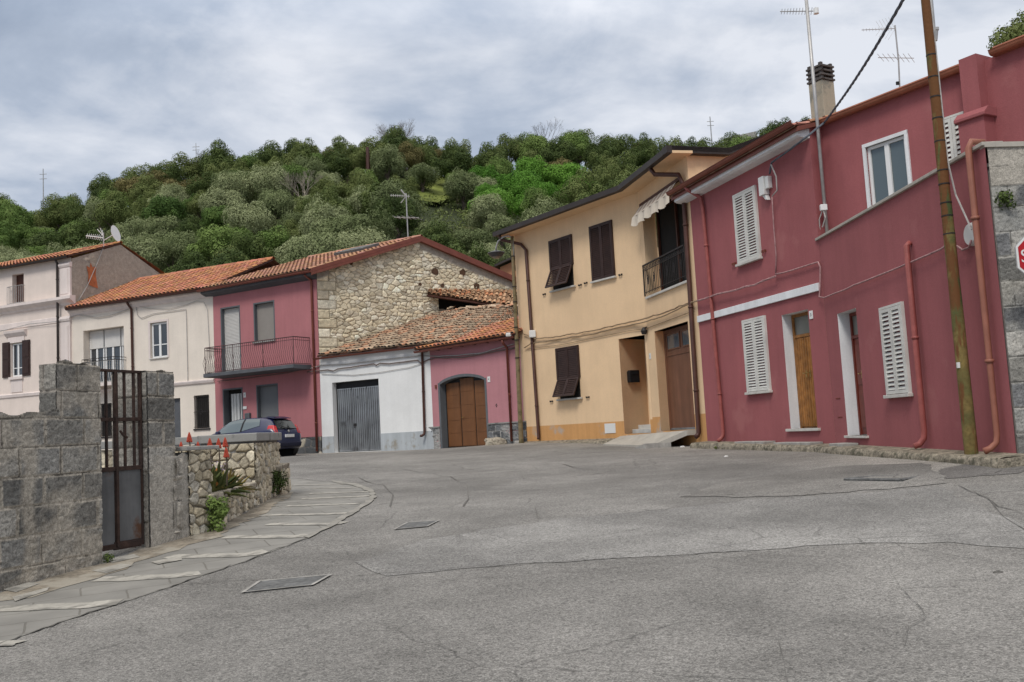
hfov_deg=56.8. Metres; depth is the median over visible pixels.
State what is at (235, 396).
front door
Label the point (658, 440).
ramp
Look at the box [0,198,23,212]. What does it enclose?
leafy tree
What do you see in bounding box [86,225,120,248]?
tv aerial
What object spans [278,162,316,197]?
leafy tree
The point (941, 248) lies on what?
cable
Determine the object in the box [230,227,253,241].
leafy tree
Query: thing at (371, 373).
cable
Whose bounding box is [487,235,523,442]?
street lamp
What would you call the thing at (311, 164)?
olive tree
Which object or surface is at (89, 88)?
sky
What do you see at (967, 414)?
wooden pole
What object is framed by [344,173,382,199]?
oak tree
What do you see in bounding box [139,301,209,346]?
cable
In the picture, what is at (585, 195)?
oak tree
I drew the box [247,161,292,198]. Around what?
olive tree
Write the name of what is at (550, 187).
locust tree
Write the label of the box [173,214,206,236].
oak tree
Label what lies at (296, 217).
olive tree
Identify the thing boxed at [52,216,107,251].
oak tree
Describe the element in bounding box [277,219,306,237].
oak tree
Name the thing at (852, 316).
door
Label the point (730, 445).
kerb
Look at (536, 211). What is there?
olive tree
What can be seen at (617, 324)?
cable
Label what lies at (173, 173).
oak tree
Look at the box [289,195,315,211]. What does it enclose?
olive tree
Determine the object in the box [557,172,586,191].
locust tree
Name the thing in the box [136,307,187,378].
cable
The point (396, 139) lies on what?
oak tree
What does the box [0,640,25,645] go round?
pavement strip
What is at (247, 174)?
olive tree
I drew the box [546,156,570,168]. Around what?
scrub oak
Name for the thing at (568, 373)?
window
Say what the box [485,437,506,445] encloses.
boulder
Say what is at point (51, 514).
block wall
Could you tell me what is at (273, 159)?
oak tree
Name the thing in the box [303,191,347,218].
olive tree
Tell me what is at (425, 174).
olive tree
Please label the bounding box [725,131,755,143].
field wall
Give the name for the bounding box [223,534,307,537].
pavement strip
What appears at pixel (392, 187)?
olive tree
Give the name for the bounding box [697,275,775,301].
cable
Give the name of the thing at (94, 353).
glazed door
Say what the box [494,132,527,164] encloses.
oak tree
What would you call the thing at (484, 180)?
olive tree
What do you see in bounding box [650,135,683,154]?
oak tree
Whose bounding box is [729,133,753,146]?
leafy tree
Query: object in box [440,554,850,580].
road seam
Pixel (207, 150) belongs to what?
oak tree
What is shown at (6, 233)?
leafy tree
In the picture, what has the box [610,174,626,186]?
oak tree
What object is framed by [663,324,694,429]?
door
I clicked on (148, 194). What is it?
oak tree
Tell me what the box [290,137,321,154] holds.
oak tree
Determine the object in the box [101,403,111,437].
window
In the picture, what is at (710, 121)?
radio mast
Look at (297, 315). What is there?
pink house
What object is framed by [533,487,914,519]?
road seam
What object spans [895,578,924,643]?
road seam
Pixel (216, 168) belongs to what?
oak tree
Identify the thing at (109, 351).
glazed door
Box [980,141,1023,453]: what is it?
block side wall
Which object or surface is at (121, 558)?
broken flag
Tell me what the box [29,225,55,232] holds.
olive tree
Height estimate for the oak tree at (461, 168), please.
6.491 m
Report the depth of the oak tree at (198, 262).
72.58 m
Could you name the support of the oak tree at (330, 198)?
on the hillside
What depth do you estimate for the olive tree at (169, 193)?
106.47 m
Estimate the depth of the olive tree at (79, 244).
88.70 m
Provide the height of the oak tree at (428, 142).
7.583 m
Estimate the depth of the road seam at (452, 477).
13.73 m
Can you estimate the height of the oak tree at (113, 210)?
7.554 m
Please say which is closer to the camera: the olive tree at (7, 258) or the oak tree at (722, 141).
the olive tree at (7, 258)
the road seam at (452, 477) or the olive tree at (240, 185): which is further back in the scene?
the olive tree at (240, 185)
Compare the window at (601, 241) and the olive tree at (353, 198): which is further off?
the olive tree at (353, 198)
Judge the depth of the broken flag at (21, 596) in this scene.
7.34 m
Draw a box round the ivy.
[994,189,1016,209]
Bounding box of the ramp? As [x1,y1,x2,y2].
[603,430,695,447]
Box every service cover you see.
[242,574,330,592]
[394,520,438,529]
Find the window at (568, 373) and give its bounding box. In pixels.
[552,345,582,400]
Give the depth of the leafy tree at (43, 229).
111.41 m
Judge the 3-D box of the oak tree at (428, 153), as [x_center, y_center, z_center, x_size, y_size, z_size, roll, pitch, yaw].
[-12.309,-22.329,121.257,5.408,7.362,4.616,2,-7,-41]
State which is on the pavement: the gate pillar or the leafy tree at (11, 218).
the gate pillar
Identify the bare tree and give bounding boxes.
[280,170,322,196]
[375,119,415,138]
[524,120,563,155]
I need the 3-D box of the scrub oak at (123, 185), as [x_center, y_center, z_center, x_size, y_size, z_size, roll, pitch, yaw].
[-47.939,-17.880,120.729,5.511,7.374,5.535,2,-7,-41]
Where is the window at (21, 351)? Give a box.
[2,339,29,377]
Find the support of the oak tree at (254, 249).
on the hillside
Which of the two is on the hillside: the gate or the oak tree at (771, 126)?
the oak tree at (771, 126)
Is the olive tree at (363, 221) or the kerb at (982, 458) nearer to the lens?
the kerb at (982, 458)
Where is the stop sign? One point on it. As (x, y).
(1019, 250)
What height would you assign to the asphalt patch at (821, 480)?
0.171 m
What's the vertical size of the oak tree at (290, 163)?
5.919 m
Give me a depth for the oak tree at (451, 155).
117.66 m
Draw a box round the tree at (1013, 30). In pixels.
[986,9,1023,48]
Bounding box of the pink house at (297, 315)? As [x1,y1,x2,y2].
[196,235,517,453]
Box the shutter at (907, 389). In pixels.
[878,301,912,398]
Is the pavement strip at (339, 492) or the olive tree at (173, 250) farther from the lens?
the olive tree at (173, 250)
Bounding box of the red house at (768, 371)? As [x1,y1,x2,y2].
[666,35,1023,458]
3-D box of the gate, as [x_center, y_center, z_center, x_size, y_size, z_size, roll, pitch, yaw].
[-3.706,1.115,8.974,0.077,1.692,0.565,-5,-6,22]
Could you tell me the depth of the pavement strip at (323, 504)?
12.03 m
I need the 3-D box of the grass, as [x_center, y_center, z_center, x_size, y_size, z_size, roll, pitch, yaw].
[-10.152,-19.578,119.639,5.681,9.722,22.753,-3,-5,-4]
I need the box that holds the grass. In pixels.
[411,176,448,201]
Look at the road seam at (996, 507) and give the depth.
8.33 m
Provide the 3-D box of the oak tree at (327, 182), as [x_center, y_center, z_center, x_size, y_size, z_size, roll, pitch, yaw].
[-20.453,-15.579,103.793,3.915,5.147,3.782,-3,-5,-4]
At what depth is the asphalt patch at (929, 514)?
8.23 m
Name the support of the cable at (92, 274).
attached to the tall cream house at (39, 289)
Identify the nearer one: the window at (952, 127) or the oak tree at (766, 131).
the window at (952, 127)
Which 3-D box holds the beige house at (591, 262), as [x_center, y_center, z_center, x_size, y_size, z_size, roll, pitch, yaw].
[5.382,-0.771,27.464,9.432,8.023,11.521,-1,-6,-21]
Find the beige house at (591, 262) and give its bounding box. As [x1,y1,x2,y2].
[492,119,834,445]
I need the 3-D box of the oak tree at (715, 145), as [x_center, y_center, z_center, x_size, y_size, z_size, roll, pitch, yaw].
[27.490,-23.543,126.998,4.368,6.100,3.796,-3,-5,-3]
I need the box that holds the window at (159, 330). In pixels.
[149,322,167,359]
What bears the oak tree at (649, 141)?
on the hillside
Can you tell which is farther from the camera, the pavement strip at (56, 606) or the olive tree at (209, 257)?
the olive tree at (209, 257)
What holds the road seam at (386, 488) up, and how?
on the road
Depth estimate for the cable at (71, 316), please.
41.64 m
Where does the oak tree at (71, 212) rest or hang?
on the hillside
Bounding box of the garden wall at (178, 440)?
[101,437,200,467]
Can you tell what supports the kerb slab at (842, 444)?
on the kerb at (982, 458)
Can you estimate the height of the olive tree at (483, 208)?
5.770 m
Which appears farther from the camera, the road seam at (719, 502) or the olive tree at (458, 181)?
the olive tree at (458, 181)
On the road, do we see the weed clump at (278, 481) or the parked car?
the parked car
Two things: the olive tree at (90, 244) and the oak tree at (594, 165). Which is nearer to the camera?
the olive tree at (90, 244)
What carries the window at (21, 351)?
in the tall cream house at (39, 289)
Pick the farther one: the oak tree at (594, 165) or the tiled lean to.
the oak tree at (594, 165)
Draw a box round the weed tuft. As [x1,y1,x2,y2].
[102,553,114,562]
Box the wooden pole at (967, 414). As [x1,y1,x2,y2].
[921,0,978,454]
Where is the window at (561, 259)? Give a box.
[545,234,575,292]
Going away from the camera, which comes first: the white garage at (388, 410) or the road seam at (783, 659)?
the road seam at (783, 659)
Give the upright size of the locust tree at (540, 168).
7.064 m
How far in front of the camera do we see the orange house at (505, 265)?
60.70 m
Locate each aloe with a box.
[179,432,199,451]
[207,438,250,498]
[216,437,259,490]
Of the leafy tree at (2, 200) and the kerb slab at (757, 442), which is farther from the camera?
the leafy tree at (2, 200)
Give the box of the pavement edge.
[304,480,376,537]
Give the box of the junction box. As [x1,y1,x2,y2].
[529,330,535,337]
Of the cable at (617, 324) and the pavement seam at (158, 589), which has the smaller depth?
the pavement seam at (158, 589)
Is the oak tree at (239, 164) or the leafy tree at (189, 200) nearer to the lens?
the leafy tree at (189, 200)
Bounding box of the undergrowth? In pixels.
[13,165,587,343]
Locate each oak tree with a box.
[0,192,10,202]
[17,231,59,251]
[30,210,58,230]
[37,196,74,228]
[47,192,81,209]
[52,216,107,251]
[61,197,93,224]
[87,172,120,192]
[87,178,116,199]
[91,188,134,240]
[106,167,137,200]
[125,173,162,204]
[129,165,146,176]
[130,195,163,220]
[134,189,155,207]
[140,159,169,174]
[149,162,186,184]
[164,248,208,272]
[166,151,202,181]
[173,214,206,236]
[184,171,214,197]
[186,190,206,220]
[198,148,234,172]
[199,139,240,176]
[203,161,236,180]
[204,247,245,266]
[205,245,250,266]
[224,230,279,259]
[231,159,251,171]
[249,139,287,169]
[253,156,282,170]
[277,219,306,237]
[279,137,307,157]
[281,141,318,191]
[283,156,298,194]
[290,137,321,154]
[293,192,319,220]
[306,186,355,218]
[308,176,342,198]
[319,147,353,179]
[324,134,347,152]
[337,167,374,198]
[340,142,365,171]
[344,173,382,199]
[349,135,389,177]
[356,181,411,230]
[373,194,420,238]
[379,125,411,141]
[379,127,414,177]
[388,174,421,202]
[404,137,435,168]
[409,136,436,159]
[409,220,465,253]
[417,135,441,150]
[427,141,474,179]
[436,157,477,178]
[441,138,471,160]
[446,240,498,266]
[471,141,511,169]
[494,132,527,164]
[515,149,548,169]
[530,191,565,208]
[537,136,580,167]
[556,166,606,205]
[558,192,592,207]
[566,128,594,159]
[581,135,619,165]
[586,150,612,174]
[591,162,625,187]
[596,149,638,178]
[598,134,633,157]
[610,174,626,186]
[614,163,643,181]
[623,139,656,168]
[625,132,657,149]
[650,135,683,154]
[683,136,711,146]
[707,141,728,147]
[714,130,739,147]
[749,127,769,139]
[762,116,791,133]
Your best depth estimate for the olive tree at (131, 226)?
94.04 m
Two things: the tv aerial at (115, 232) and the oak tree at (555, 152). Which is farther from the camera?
the oak tree at (555, 152)
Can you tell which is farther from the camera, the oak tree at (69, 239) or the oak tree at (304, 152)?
the oak tree at (304, 152)
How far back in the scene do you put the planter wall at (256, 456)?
12.38 m
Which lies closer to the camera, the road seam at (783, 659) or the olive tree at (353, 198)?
the road seam at (783, 659)
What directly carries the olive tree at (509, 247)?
on the hillside
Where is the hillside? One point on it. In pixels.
(426, 216)
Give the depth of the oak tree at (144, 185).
115.61 m
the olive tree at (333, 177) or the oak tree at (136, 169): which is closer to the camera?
the olive tree at (333, 177)
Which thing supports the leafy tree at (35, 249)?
on the hillside
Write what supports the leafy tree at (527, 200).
on the hillside
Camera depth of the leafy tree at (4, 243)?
95.26 m
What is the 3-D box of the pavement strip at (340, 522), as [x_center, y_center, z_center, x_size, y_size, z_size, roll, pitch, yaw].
[-2.194,1.953,10.148,0.877,0.027,0.278,-4,-6,13]
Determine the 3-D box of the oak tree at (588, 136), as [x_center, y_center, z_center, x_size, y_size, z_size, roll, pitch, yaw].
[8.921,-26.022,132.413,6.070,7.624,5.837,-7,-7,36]
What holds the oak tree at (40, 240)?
on the hillside
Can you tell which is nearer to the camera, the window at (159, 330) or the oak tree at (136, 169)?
the window at (159, 330)
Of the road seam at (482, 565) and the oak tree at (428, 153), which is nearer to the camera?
the road seam at (482, 565)
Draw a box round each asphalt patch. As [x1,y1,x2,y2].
[356,486,1023,575]
[679,463,945,496]
[938,464,1023,478]
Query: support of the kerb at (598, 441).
on the road
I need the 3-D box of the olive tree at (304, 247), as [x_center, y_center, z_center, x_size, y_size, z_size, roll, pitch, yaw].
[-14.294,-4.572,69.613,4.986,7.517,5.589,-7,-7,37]
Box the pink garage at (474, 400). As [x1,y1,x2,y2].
[413,315,526,448]
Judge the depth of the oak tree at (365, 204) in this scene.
89.11 m
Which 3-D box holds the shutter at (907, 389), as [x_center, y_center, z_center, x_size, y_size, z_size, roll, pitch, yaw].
[5.701,0.149,14.107,0.115,1.385,0.850,-3,-5,-2]
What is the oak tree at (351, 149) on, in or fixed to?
on the hillside
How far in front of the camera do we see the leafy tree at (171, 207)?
98.50 m
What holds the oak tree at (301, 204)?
on the hillside
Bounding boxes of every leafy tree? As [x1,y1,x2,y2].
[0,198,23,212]
[0,201,35,230]
[0,209,24,229]
[0,220,20,249]
[0,237,13,249]
[13,222,41,248]
[25,245,54,255]
[33,227,56,232]
[44,196,80,224]
[55,222,86,244]
[58,219,87,231]
[93,189,132,207]
[139,194,188,223]
[183,193,202,218]
[183,223,245,264]
[199,205,230,230]
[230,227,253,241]
[238,153,256,171]
[250,225,290,253]
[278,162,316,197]
[308,152,323,159]
[354,168,378,182]
[443,171,465,203]
[485,156,514,176]
[517,134,554,159]
[518,186,548,214]
[519,131,547,141]
[557,129,590,165]
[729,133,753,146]
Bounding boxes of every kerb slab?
[735,441,775,443]
[773,442,822,444]
[829,442,857,446]
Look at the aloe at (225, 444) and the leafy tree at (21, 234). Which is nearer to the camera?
the aloe at (225, 444)
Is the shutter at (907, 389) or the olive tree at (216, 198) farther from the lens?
the olive tree at (216, 198)
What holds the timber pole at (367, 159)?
on the hillside
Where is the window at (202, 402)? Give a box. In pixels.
[193,395,210,430]
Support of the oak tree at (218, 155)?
on the hillside
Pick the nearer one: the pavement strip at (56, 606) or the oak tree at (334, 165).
the pavement strip at (56, 606)
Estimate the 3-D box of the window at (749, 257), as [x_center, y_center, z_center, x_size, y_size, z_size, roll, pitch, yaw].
[4.790,-2.335,19.333,0.115,1.505,0.950,-1,-6,-17]
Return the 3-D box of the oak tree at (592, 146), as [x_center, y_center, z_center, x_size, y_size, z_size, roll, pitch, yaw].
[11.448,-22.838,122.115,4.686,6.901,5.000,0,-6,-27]
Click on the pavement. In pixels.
(14, 624)
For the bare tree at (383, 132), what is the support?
on the hillside
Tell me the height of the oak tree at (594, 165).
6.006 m
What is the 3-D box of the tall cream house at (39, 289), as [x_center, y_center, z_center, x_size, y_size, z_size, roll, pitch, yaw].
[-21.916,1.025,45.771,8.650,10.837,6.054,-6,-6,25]
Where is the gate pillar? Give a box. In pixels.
[111,370,189,547]
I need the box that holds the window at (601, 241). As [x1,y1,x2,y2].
[588,220,616,283]
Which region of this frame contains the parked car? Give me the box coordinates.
[195,416,301,455]
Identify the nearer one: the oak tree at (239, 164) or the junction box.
the junction box
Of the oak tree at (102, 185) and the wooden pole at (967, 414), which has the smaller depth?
the wooden pole at (967, 414)
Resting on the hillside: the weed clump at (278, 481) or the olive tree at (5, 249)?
the olive tree at (5, 249)
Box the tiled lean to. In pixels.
[427,288,516,307]
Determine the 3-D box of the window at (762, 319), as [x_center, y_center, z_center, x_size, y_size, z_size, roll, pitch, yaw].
[4.926,0.297,19.108,0.115,1.535,0.940,-1,-6,-17]
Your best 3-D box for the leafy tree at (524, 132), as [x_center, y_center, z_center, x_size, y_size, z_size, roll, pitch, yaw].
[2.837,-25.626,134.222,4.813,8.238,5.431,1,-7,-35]
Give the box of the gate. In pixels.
[100,369,143,551]
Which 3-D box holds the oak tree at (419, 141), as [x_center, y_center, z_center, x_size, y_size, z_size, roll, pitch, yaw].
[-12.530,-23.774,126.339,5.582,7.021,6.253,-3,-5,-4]
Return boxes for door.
[90,330,104,382]
[105,335,121,381]
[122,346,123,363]
[174,398,180,445]
[229,389,241,421]
[337,385,380,451]
[445,376,486,446]
[604,423,615,432]
[656,199,686,289]
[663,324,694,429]
[791,312,817,427]
[849,312,866,434]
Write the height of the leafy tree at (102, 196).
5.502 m
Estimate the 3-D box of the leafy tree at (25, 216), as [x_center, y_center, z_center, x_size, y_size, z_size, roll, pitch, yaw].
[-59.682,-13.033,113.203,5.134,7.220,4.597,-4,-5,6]
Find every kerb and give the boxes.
[524,438,614,443]
[690,441,828,451]
[812,444,1023,467]
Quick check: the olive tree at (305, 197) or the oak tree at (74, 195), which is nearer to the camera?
the olive tree at (305, 197)
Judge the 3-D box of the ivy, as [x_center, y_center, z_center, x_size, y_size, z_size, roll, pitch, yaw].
[5.898,-1.693,11.314,0.248,0.254,0.174,-3,-5,0]
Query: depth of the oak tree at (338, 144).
134.44 m
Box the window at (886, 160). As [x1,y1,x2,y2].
[867,135,907,204]
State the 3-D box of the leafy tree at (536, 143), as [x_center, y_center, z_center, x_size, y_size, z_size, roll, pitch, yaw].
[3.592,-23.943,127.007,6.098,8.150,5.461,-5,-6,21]
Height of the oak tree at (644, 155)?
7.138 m
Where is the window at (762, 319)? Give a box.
[741,315,772,394]
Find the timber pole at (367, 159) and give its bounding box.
[366,147,370,173]
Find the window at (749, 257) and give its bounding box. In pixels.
[732,185,762,266]
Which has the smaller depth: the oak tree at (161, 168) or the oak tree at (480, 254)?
the oak tree at (480, 254)
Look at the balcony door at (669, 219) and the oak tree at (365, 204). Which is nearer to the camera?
the balcony door at (669, 219)
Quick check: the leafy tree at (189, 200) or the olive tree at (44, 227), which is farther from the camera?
the olive tree at (44, 227)
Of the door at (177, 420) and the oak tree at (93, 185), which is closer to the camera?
the door at (177, 420)
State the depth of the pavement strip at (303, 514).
10.98 m
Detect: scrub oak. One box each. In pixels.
[113,175,140,198]
[144,169,176,187]
[163,178,189,189]
[391,141,424,178]
[432,148,443,158]
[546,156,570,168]
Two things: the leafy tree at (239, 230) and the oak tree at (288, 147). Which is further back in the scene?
the oak tree at (288, 147)
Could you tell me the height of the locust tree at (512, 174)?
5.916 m
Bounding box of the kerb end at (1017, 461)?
[998,456,1023,467]
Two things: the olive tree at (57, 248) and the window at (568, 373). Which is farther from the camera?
the olive tree at (57, 248)
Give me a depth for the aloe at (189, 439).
11.46 m
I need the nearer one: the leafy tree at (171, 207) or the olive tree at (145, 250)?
the olive tree at (145, 250)
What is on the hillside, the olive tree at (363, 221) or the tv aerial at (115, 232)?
the olive tree at (363, 221)
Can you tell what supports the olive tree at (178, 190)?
on the hillside
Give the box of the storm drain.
[844,475,918,480]
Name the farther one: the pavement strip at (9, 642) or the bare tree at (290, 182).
the bare tree at (290, 182)
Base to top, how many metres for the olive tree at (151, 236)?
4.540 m
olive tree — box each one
[0,242,20,259]
[0,252,30,269]
[12,247,33,256]
[16,253,48,259]
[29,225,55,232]
[41,241,71,253]
[71,240,89,248]
[74,242,104,248]
[83,195,108,229]
[102,236,132,246]
[104,216,146,242]
[113,232,167,269]
[135,232,161,245]
[139,213,178,236]
[147,186,183,220]
[149,232,193,271]
[156,182,192,208]
[157,230,199,248]
[197,187,246,212]
[197,237,227,265]
[209,168,257,202]
[209,170,253,211]
[221,200,276,233]
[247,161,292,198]
[254,191,293,223]
[255,187,294,215]
[272,235,309,263]
[275,210,304,230]
[280,229,344,263]
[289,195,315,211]
[291,155,329,194]
[297,198,353,239]
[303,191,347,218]
[307,213,357,245]
[312,170,342,190]
[332,226,393,249]
[345,184,374,221]
[345,205,398,244]
[368,178,426,234]
[370,142,408,184]
[403,162,441,191]
[412,216,453,239]
[442,166,481,211]
[451,226,496,253]
[458,175,497,204]
[465,192,508,230]
[473,241,506,261]
[482,212,515,249]
[504,238,514,257]
[518,195,562,220]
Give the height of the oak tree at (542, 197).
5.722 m
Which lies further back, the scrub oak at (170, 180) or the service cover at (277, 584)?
the scrub oak at (170, 180)
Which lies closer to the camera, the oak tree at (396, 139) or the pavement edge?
the pavement edge
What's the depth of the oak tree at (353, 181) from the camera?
104.38 m
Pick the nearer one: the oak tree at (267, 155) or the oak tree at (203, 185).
the oak tree at (203, 185)
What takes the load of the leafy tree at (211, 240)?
on the hillside
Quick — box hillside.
[95,170,597,270]
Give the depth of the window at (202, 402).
38.38 m
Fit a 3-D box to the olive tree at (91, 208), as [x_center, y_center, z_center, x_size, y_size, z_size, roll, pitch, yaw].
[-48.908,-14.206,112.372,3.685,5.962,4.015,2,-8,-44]
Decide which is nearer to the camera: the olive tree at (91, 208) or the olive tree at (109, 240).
the olive tree at (109, 240)
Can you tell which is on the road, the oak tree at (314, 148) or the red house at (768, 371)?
the red house at (768, 371)
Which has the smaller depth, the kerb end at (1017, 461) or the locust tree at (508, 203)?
the kerb end at (1017, 461)
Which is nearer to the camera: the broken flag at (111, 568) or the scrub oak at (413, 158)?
the broken flag at (111, 568)
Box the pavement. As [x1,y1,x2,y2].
[0,478,369,640]
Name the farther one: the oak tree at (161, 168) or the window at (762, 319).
the oak tree at (161, 168)
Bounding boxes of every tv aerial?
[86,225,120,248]
[390,189,421,236]
[780,0,828,232]
[863,17,914,86]
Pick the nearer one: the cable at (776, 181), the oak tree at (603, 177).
the cable at (776, 181)
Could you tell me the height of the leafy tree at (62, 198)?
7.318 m
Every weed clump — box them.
[203,495,229,531]
[271,469,288,494]
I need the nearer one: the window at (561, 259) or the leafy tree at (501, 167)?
the window at (561, 259)
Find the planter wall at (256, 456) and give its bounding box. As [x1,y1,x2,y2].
[175,432,290,535]
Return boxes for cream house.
[0,241,163,436]
[64,257,278,449]
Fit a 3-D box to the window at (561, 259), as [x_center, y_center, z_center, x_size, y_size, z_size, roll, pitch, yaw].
[1.352,-2.257,27.614,0.331,1.540,1.190,1,-7,-34]
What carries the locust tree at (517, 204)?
on the hillside
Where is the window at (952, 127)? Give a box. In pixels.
[944,111,963,160]
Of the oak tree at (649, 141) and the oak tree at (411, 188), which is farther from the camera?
the oak tree at (649, 141)
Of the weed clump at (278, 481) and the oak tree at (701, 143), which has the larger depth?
the oak tree at (701, 143)
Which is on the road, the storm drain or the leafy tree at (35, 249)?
the storm drain
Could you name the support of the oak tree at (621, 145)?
on the hillside
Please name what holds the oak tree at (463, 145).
on the hillside
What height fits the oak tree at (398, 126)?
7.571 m
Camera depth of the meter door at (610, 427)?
25.80 m
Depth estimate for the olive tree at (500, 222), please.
85.74 m
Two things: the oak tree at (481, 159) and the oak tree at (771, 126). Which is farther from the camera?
the oak tree at (771, 126)
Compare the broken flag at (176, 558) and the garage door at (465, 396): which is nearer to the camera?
the broken flag at (176, 558)
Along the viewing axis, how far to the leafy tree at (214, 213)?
94.65 m
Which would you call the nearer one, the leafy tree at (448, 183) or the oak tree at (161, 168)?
the leafy tree at (448, 183)
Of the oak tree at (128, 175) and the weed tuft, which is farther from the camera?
the oak tree at (128, 175)
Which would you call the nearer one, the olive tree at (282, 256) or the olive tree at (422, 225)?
the olive tree at (282, 256)
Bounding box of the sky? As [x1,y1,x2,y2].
[0,0,1023,213]
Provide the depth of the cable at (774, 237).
18.33 m
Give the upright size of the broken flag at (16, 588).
0.022 m
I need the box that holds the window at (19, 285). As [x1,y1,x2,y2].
[7,274,23,304]
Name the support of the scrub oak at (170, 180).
on the hillside
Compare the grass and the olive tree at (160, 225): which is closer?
the olive tree at (160, 225)
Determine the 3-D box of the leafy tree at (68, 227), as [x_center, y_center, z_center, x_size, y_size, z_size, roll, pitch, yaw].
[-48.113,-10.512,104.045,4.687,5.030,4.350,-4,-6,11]
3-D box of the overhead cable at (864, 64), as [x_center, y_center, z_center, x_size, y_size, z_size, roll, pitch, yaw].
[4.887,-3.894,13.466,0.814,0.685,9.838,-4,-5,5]
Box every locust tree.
[467,188,516,219]
[468,165,507,188]
[474,183,502,198]
[500,169,543,201]
[506,174,540,200]
[512,155,557,184]
[513,191,548,216]
[526,180,559,197]
[544,161,591,188]
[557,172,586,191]
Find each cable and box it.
[2,308,129,330]
[78,246,103,300]
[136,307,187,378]
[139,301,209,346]
[217,370,299,381]
[307,343,513,369]
[307,347,514,372]
[328,364,419,374]
[523,300,696,338]
[524,304,687,347]
[528,312,688,348]
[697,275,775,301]
[769,0,904,173]
[771,164,777,196]
[771,197,776,273]
[775,240,971,297]
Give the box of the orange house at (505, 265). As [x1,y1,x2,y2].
[494,257,515,275]
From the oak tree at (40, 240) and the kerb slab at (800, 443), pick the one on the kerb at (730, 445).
the kerb slab at (800, 443)
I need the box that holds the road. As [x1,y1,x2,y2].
[0,434,1023,681]
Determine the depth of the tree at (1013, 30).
36.48 m
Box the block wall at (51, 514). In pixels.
[0,359,102,590]
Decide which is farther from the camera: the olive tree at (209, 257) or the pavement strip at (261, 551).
the olive tree at (209, 257)
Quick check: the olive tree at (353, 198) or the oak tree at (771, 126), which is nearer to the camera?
the olive tree at (353, 198)
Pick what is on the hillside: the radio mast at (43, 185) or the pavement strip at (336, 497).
the radio mast at (43, 185)
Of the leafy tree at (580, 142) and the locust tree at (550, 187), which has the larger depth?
the leafy tree at (580, 142)
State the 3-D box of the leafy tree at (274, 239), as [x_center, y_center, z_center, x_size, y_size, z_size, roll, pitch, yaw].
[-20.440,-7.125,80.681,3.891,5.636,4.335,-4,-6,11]
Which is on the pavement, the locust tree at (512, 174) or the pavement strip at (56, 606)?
the pavement strip at (56, 606)
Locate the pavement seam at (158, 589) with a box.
[0,478,348,642]
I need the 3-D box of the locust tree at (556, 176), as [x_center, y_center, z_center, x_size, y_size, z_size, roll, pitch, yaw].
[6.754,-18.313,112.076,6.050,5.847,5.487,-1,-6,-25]
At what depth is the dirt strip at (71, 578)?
8.78 m
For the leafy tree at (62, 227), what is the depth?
108.11 m
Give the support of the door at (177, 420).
in the cream house at (130, 339)
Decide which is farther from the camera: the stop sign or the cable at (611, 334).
the cable at (611, 334)
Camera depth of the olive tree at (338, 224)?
76.18 m
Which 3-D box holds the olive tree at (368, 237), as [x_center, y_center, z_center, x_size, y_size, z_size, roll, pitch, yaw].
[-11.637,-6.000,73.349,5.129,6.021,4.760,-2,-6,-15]
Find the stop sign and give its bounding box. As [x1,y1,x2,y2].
[1014,236,1023,273]
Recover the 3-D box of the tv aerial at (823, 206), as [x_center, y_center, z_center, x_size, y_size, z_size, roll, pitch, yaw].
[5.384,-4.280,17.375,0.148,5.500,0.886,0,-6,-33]
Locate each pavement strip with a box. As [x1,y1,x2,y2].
[0,599,122,611]
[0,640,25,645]
[91,571,200,581]
[165,549,267,557]
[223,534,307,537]
[259,512,346,515]
[266,521,345,524]
[285,503,359,506]
[302,495,370,498]
[310,491,368,493]
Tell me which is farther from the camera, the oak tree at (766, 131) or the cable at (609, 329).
the oak tree at (766, 131)
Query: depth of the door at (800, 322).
17.92 m
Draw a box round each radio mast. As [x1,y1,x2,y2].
[40,169,46,209]
[707,118,713,142]
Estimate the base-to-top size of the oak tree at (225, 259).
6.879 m
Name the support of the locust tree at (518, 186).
on the hillside
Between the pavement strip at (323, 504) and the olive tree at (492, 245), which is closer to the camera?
the pavement strip at (323, 504)
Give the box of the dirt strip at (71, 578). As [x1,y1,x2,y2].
[0,491,292,600]
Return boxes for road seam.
[171,549,742,584]
[331,477,393,505]
[375,467,468,505]
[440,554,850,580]
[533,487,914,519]
[778,639,787,681]
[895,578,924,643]
[961,486,1023,528]
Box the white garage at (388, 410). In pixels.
[312,303,519,452]
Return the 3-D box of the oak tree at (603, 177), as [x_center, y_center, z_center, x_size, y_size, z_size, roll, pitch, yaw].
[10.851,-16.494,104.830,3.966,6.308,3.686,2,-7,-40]
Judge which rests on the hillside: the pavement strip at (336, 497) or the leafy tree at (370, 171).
the leafy tree at (370, 171)
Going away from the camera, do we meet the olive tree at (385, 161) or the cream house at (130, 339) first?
the cream house at (130, 339)
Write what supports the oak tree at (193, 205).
on the hillside
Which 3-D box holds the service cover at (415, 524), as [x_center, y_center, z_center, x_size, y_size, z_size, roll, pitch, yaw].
[-0.978,1.900,9.740,0.314,0.052,0.623,-4,-6,12]
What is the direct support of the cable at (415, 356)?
attached to the white garage at (388, 410)
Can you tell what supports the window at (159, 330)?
in the cream house at (130, 339)
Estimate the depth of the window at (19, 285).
43.58 m
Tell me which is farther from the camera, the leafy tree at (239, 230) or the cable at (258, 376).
the leafy tree at (239, 230)
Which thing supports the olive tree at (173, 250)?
on the hillside
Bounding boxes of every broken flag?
[4,582,38,591]
[13,587,48,600]
[92,564,130,572]
[109,554,139,562]
[152,555,181,563]
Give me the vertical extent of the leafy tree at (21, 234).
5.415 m
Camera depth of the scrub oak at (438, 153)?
130.51 m
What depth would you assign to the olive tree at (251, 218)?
88.80 m
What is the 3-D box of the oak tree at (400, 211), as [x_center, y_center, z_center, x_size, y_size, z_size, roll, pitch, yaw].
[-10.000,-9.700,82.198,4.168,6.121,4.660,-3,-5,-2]
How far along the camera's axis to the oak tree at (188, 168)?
129.09 m

